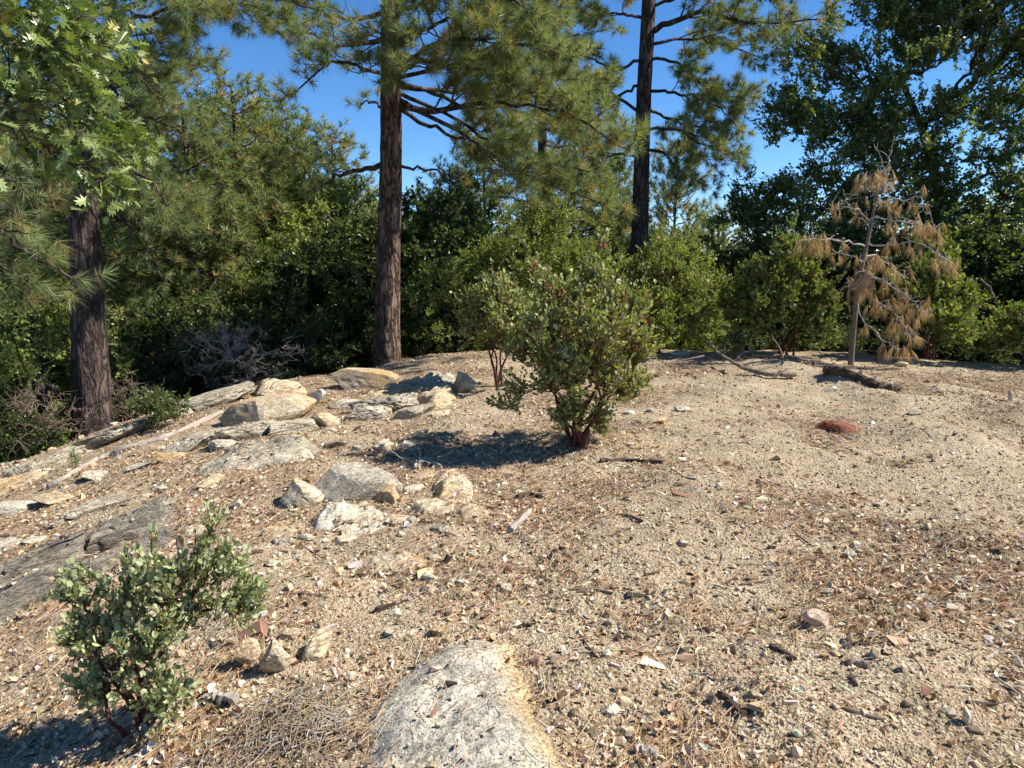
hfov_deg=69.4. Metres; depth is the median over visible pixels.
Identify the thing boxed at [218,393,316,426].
granite slab
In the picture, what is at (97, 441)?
rock ledge
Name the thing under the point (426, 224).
oak tree
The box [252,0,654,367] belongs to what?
pine tree
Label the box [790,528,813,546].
stick
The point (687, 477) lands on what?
stick
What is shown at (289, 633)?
stone
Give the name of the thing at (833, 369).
fallen log
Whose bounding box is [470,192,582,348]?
oak tree
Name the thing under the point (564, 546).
stone
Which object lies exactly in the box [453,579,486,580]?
stick
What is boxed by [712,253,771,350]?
manzanita
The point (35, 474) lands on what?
rock ledge
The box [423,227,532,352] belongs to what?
oak tree
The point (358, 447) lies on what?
rock
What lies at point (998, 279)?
oak tree
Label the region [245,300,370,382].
oak tree
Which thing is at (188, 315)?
oak tree
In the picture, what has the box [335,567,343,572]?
stone
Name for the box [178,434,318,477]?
granite slab
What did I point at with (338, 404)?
rock
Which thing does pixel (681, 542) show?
stone
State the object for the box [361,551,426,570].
flat stone
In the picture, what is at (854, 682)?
wood piece
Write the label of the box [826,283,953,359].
oak tree
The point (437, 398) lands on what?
granite slab
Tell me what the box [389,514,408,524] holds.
rock
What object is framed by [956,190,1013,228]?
pine tree
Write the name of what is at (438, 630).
stone
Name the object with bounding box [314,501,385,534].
granite slab
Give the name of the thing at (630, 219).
pine tree
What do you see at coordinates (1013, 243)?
oak tree
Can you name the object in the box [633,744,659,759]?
wood piece
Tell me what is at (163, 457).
rock
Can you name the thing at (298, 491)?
boulder
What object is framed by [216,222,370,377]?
oak tree
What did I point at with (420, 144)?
sky
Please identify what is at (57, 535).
stone
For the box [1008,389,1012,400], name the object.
stone
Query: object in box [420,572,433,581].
stone
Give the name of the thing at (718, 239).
pine tree
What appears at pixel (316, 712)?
twig pile
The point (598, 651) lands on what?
stick
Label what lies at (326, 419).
rock
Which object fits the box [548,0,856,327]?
pine tree
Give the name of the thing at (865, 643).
stick
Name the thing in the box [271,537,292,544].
rock
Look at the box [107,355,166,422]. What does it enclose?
dead shrub
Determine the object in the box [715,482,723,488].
stone
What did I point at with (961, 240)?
oak tree
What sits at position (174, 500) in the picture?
rock
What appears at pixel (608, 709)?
stone
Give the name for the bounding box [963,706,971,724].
stone
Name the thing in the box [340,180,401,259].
pine tree
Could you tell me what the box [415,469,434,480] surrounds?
rock
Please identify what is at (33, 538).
rock
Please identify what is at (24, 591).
rock outcrop
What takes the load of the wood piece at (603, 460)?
on the ground
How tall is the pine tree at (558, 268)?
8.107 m
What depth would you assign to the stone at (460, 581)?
3.65 m
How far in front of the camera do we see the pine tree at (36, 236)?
6.11 m
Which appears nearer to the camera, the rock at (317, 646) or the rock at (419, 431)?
the rock at (317, 646)
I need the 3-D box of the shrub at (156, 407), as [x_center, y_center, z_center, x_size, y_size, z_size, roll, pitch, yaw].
[-4.061,0.278,8.496,0.669,0.548,0.662,0,10,0]
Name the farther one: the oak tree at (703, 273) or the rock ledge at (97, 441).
the oak tree at (703, 273)
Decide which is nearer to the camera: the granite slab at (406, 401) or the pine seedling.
the pine seedling
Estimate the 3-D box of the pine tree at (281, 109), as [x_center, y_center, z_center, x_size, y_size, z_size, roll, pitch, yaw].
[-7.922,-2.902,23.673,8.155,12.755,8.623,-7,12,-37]
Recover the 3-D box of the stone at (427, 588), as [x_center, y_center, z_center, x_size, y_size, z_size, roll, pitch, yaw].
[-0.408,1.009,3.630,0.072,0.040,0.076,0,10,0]
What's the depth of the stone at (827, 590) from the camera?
3.53 m
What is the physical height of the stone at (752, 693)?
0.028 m
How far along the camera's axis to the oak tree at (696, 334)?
15.51 m
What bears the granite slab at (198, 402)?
on the ground
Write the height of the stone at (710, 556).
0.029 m
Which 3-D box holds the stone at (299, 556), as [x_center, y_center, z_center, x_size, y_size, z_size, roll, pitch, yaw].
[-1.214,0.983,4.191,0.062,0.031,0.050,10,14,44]
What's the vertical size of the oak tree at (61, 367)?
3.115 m
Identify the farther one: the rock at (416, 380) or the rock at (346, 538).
the rock at (416, 380)
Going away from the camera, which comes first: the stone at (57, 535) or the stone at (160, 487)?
the stone at (57, 535)
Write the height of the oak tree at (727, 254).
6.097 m
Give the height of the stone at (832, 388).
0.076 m
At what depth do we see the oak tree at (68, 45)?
4.30 m
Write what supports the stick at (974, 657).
on the ground
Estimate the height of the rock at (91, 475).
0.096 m
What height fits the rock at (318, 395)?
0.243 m
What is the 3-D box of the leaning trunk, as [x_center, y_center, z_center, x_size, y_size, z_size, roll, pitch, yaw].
[9.827,-1.319,14.987,0.851,1.637,0.110,0,10,0]
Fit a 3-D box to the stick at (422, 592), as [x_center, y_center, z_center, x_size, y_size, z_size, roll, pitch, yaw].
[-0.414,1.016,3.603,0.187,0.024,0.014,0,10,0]
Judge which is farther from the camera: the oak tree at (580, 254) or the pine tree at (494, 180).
the pine tree at (494, 180)
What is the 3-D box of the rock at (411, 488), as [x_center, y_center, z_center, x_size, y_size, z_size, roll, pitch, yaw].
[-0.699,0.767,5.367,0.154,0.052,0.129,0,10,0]
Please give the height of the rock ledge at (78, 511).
0.180 m
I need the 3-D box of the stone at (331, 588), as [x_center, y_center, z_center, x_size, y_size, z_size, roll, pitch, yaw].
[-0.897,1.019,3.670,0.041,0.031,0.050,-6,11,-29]
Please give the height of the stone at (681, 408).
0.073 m
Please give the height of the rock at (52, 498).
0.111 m
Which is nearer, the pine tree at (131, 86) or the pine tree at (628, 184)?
the pine tree at (131, 86)
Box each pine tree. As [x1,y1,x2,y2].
[0,0,315,440]
[0,26,235,459]
[0,119,107,453]
[0,142,119,319]
[3,36,259,432]
[101,75,303,385]
[147,65,324,382]
[170,83,337,266]
[213,103,353,326]
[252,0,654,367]
[290,113,379,239]
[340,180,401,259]
[409,153,492,266]
[437,124,552,353]
[471,0,629,292]
[498,199,586,348]
[508,111,651,350]
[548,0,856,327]
[565,195,661,277]
[566,142,668,253]
[648,127,727,271]
[685,198,751,264]
[773,204,845,253]
[850,189,930,265]
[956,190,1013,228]
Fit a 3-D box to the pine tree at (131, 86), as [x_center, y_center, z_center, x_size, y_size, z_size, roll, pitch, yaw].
[-9.444,-2.635,18.708,7.545,11.801,7.978,0,10,-3]
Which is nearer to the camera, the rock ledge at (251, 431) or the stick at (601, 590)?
the stick at (601, 590)
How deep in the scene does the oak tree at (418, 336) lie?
14.71 m
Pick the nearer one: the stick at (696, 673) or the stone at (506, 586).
the stick at (696, 673)
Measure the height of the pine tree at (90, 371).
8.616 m
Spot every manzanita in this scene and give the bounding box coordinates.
[41,498,272,738]
[449,258,535,388]
[485,226,667,450]
[597,219,711,353]
[706,213,847,355]
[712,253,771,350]
[872,235,990,360]
[955,299,1023,365]
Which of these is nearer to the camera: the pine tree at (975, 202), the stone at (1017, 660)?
the stone at (1017, 660)
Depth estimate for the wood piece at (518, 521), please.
4.49 m
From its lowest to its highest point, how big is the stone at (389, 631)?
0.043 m
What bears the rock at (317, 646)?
on the ground
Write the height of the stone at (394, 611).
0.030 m
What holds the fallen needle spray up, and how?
on the ground
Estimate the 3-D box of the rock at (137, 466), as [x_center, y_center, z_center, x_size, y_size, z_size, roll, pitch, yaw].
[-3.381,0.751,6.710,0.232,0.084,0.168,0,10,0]
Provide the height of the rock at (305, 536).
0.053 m
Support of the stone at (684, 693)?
on the ground
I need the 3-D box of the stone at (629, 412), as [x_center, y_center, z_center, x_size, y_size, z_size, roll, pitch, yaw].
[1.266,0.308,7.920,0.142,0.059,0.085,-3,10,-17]
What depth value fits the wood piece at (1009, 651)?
3.07 m
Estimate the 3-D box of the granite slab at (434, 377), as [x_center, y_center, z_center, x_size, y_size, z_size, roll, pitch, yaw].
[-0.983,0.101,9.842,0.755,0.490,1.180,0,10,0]
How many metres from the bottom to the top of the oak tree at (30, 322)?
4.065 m
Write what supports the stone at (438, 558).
on the ground
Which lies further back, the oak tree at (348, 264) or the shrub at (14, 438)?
the oak tree at (348, 264)
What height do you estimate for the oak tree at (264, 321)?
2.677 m
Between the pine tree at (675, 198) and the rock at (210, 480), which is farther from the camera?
the pine tree at (675, 198)
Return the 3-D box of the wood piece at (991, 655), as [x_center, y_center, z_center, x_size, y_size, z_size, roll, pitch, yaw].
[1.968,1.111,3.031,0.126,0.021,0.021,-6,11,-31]
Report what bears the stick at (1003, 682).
on the ground
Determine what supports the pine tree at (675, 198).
on the ground
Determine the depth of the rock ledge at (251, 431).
7.11 m
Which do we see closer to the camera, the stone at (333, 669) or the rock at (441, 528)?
the stone at (333, 669)
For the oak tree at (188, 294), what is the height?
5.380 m
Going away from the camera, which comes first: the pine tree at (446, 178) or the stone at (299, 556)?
the stone at (299, 556)
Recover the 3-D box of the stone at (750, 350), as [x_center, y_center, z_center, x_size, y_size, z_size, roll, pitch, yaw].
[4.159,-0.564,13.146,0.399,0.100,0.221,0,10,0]
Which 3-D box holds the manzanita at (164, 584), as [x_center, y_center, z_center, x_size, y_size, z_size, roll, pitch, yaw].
[-1.286,0.853,2.643,0.793,0.908,0.454,0,10,0]
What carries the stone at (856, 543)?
on the ground
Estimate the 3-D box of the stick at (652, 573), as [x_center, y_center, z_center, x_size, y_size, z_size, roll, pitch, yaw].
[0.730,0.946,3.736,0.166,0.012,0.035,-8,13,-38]
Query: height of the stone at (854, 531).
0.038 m
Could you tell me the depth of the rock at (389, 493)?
5.05 m
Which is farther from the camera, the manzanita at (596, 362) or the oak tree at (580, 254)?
the oak tree at (580, 254)
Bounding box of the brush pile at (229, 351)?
[161,309,309,387]
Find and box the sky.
[0,0,1023,244]
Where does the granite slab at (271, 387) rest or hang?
on the ground
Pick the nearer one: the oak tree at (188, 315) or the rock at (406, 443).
the rock at (406, 443)
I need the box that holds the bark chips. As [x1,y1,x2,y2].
[0,351,1023,767]
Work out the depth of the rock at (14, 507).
6.27 m
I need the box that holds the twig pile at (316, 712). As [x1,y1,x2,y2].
[147,667,397,767]
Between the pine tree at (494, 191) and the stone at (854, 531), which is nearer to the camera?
the stone at (854, 531)
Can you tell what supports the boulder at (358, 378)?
on the ground
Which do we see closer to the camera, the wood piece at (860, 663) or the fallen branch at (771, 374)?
the wood piece at (860, 663)
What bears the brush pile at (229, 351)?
on the ground
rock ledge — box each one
[0,468,50,493]
[1,412,165,476]
[50,490,153,527]
[164,418,318,452]
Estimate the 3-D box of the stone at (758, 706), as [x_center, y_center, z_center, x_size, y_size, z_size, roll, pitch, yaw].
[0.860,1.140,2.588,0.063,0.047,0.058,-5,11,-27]
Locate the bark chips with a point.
(258, 627)
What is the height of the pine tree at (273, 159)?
9.942 m
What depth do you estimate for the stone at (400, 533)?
4.40 m
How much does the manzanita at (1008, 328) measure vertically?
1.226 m
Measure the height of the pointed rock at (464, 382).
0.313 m
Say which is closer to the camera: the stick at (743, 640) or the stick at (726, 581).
the stick at (743, 640)
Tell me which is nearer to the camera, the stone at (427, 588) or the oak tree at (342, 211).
the stone at (427, 588)
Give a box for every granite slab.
[164,381,254,419]
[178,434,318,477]
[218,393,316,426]
[253,378,306,396]
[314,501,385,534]
[343,392,435,421]
[357,382,455,409]
[362,640,562,767]
[420,371,455,387]
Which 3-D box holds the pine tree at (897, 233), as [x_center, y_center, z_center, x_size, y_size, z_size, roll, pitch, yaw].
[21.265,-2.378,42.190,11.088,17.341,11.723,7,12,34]
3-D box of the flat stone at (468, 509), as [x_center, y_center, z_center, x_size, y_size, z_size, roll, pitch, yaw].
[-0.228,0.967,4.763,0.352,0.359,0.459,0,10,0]
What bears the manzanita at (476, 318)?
on the ground
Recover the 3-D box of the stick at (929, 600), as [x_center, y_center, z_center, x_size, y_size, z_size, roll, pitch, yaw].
[1.975,1.026,3.495,0.015,0.014,0.158,-6,11,-29]
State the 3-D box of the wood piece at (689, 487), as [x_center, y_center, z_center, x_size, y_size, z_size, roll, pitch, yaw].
[1.272,0.635,5.051,0.411,0.150,0.206,-3,10,-15]
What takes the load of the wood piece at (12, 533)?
on the ground
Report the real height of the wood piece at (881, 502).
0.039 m
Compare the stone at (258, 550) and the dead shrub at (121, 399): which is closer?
the stone at (258, 550)
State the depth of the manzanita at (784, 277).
12.21 m
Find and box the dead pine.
[790,137,959,366]
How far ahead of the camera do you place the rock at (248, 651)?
2.98 m
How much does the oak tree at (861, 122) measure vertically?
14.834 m
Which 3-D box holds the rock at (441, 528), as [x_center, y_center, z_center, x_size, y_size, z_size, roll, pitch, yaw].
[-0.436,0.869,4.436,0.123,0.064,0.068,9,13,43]
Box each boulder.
[280,477,323,507]
[315,462,402,503]
[330,367,399,389]
[432,469,472,504]
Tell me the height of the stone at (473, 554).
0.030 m
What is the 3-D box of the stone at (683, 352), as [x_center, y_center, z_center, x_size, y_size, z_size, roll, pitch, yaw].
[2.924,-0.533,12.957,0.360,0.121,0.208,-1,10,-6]
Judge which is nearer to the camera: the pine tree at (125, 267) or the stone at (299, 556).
the stone at (299, 556)
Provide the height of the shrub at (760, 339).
2.426 m
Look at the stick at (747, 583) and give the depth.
3.67 m
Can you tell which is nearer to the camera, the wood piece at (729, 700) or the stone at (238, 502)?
the wood piece at (729, 700)
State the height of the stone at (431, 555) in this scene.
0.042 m
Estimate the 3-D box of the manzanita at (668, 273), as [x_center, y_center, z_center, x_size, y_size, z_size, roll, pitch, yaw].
[2.419,-1.653,12.840,2.109,2.363,1.946,4,11,24]
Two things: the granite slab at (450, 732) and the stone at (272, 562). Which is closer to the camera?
the granite slab at (450, 732)
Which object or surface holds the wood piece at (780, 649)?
on the ground
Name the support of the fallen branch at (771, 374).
on the ground
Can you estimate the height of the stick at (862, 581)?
0.020 m
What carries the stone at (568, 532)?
on the ground
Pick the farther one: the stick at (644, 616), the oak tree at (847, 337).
the oak tree at (847, 337)
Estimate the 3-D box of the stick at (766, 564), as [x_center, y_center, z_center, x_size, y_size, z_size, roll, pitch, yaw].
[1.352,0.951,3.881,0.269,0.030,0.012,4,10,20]
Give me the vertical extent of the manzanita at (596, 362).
1.907 m
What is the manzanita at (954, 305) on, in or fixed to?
on the ground
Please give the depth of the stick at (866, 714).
2.55 m
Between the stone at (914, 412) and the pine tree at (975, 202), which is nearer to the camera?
the stone at (914, 412)
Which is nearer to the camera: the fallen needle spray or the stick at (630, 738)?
the stick at (630, 738)
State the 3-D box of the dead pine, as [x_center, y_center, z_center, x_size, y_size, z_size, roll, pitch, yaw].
[5.475,-2.008,11.519,2.618,3.602,1.370,0,10,0]
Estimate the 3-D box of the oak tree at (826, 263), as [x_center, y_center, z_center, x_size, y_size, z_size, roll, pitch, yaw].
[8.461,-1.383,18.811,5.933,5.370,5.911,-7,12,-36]
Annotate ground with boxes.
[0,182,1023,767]
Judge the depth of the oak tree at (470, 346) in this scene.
15.11 m
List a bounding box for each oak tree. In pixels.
[0,0,170,224]
[0,229,144,461]
[0,327,133,462]
[106,278,255,420]
[110,329,222,422]
[116,307,281,419]
[153,247,272,393]
[172,301,327,392]
[216,162,402,368]
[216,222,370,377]
[240,201,450,379]
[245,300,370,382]
[277,281,412,377]
[305,164,537,358]
[367,290,471,358]
[400,253,486,357]
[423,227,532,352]
[432,304,512,353]
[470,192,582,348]
[552,230,630,349]
[553,277,600,349]
[564,228,713,349]
[634,219,740,351]
[649,281,741,350]
[677,223,851,349]
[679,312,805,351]
[702,0,1023,279]
[731,221,976,354]
[775,312,882,354]
[816,200,1023,360]
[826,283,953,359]
[880,286,1023,363]
[890,222,1023,361]
[956,293,1023,363]
[965,214,1023,362]
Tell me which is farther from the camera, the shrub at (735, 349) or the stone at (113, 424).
the shrub at (735, 349)
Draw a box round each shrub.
[0,373,70,462]
[0,375,98,456]
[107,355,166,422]
[123,384,190,429]
[711,327,751,358]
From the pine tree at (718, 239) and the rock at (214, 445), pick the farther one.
the pine tree at (718, 239)
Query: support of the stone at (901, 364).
on the ground
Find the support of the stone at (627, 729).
on the ground
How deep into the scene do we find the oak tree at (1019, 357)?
14.71 m
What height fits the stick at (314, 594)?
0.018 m
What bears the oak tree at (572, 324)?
on the ground
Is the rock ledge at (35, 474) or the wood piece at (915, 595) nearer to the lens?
the wood piece at (915, 595)
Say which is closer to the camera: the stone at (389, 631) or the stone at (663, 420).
the stone at (389, 631)
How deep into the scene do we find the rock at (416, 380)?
9.83 m
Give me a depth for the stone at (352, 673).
2.92 m
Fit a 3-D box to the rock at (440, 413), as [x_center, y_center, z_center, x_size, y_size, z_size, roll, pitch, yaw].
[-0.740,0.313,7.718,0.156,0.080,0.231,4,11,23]
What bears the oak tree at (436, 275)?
on the ground
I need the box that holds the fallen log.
[822,364,901,393]
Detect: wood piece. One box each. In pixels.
[0,527,24,537]
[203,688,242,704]
[508,508,531,532]
[515,492,544,499]
[599,458,663,463]
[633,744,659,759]
[665,465,719,492]
[717,690,748,717]
[768,643,796,660]
[844,658,867,668]
[848,673,858,686]
[876,498,885,506]
[910,593,927,597]
[982,650,998,659]
[1000,649,1023,653]
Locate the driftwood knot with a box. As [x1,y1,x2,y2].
[384,441,448,469]
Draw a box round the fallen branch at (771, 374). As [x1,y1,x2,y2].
[665,334,796,376]
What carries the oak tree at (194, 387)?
on the ground
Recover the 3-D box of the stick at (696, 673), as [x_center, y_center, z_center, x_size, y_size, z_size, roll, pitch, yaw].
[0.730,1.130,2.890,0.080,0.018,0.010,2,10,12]
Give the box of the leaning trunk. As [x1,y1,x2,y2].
[979,279,1012,357]
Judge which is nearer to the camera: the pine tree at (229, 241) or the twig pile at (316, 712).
the twig pile at (316, 712)
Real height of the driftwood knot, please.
0.225 m
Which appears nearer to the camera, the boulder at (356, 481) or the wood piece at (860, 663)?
the wood piece at (860, 663)
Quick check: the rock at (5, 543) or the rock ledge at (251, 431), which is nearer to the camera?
the rock at (5, 543)
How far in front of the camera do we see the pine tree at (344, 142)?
22.96 m
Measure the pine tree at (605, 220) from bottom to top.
11.263 m
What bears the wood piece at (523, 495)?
on the ground
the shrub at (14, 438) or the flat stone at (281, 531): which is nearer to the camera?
the flat stone at (281, 531)
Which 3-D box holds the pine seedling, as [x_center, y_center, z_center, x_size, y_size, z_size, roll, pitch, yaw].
[-4.222,0.701,7.119,0.195,0.308,0.173,-4,10,-21]
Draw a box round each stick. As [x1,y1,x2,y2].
[278,592,321,595]
[408,590,445,594]
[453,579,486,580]
[567,587,612,594]
[577,650,601,652]
[580,634,597,658]
[610,527,633,536]
[619,725,655,765]
[624,614,649,617]
[643,566,664,575]
[675,470,696,479]
[688,672,708,674]
[713,573,741,587]
[738,633,747,643]
[741,578,772,585]
[743,563,796,566]
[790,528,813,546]
[841,706,884,721]
[846,573,876,586]
[859,642,889,645]
[913,593,946,607]
[966,697,1012,704]
[971,652,986,664]
[994,675,1023,698]
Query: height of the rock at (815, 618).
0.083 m
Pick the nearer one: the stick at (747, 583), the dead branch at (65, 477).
the stick at (747, 583)
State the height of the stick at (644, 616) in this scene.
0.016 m
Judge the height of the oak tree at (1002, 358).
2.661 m
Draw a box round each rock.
[0,500,36,514]
[0,537,22,551]
[20,535,47,543]
[32,492,73,504]
[82,470,108,479]
[126,463,151,471]
[150,452,185,462]
[169,496,184,505]
[182,524,206,535]
[195,473,224,487]
[208,439,236,450]
[236,637,259,666]
[259,637,292,673]
[271,454,291,463]
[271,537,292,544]
[297,533,316,539]
[302,626,332,660]
[307,389,325,403]
[311,412,339,426]
[323,441,346,447]
[329,399,356,408]
[334,534,356,544]
[352,445,367,450]
[373,483,398,503]
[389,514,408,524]
[398,376,427,385]
[400,441,416,446]
[404,484,424,491]
[413,429,428,434]
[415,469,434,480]
[430,409,450,416]
[431,524,448,532]
[452,371,477,392]
[803,608,829,627]
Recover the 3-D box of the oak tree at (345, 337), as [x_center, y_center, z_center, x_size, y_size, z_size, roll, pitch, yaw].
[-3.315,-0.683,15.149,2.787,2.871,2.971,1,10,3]
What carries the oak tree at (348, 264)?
on the ground
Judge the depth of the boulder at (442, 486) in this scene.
5.21 m
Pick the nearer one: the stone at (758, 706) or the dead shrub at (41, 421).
the stone at (758, 706)
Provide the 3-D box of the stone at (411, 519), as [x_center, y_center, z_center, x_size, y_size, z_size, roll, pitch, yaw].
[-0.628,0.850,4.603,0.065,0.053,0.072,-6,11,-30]
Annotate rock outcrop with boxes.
[0,497,173,622]
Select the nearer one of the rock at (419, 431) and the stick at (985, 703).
the stick at (985, 703)
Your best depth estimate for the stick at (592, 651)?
3.05 m
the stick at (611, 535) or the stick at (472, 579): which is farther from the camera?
the stick at (611, 535)
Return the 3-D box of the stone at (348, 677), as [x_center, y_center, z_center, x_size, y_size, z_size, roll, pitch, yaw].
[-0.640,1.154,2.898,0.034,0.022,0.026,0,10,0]
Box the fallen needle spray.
[815,419,866,435]
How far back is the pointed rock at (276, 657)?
2.91 m
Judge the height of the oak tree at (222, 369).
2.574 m
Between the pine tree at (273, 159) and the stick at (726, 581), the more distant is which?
the pine tree at (273, 159)
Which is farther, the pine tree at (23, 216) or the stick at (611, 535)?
the pine tree at (23, 216)
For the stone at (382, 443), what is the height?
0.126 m
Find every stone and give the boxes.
[50,533,59,537]
[108,422,118,425]
[156,485,167,491]
[231,499,242,507]
[251,547,268,553]
[260,519,306,538]
[266,560,278,565]
[280,628,298,640]
[292,554,302,559]
[326,585,335,591]
[329,667,336,672]
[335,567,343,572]
[345,675,352,679]
[346,671,355,677]
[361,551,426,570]
[368,438,392,450]
[384,627,393,636]
[387,608,401,615]
[397,531,405,535]
[406,516,416,523]
[411,498,455,514]
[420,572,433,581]
[422,584,435,593]
[428,553,438,560]
[430,556,443,561]
[431,625,445,636]
[454,579,467,586]
[457,503,495,520]
[466,552,477,557]
[498,583,511,590]
[560,542,568,548]
[564,530,573,534]
[601,703,620,717]
[619,725,633,736]
[623,410,634,413]
[656,416,668,424]
[668,350,689,355]
[673,406,691,411]
[677,538,688,545]
[678,690,687,697]
[705,552,715,559]
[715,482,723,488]
[736,349,757,353]
[745,701,764,713]
[746,689,761,698]
[821,588,833,593]
[826,386,837,391]
[841,551,856,559]
[849,528,859,534]
[851,541,860,548]
[894,362,908,365]
[908,409,921,414]
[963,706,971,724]
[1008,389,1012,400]
[1011,655,1023,666]
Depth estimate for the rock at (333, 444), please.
6.64 m
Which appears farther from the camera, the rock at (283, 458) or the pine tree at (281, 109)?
the pine tree at (281, 109)
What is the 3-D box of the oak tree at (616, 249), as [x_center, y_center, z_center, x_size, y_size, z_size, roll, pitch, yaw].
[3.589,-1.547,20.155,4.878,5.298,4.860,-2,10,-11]
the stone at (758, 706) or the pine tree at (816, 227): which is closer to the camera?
the stone at (758, 706)
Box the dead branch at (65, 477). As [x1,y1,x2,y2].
[43,410,223,489]
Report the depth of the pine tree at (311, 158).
19.86 m
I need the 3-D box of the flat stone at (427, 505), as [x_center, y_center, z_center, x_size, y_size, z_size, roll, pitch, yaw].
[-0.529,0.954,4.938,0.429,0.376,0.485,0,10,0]
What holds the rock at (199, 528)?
on the ground
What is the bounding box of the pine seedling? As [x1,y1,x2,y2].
[66,444,83,469]
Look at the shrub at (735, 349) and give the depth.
12.21 m
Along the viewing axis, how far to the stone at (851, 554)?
4.05 m
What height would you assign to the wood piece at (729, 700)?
0.046 m

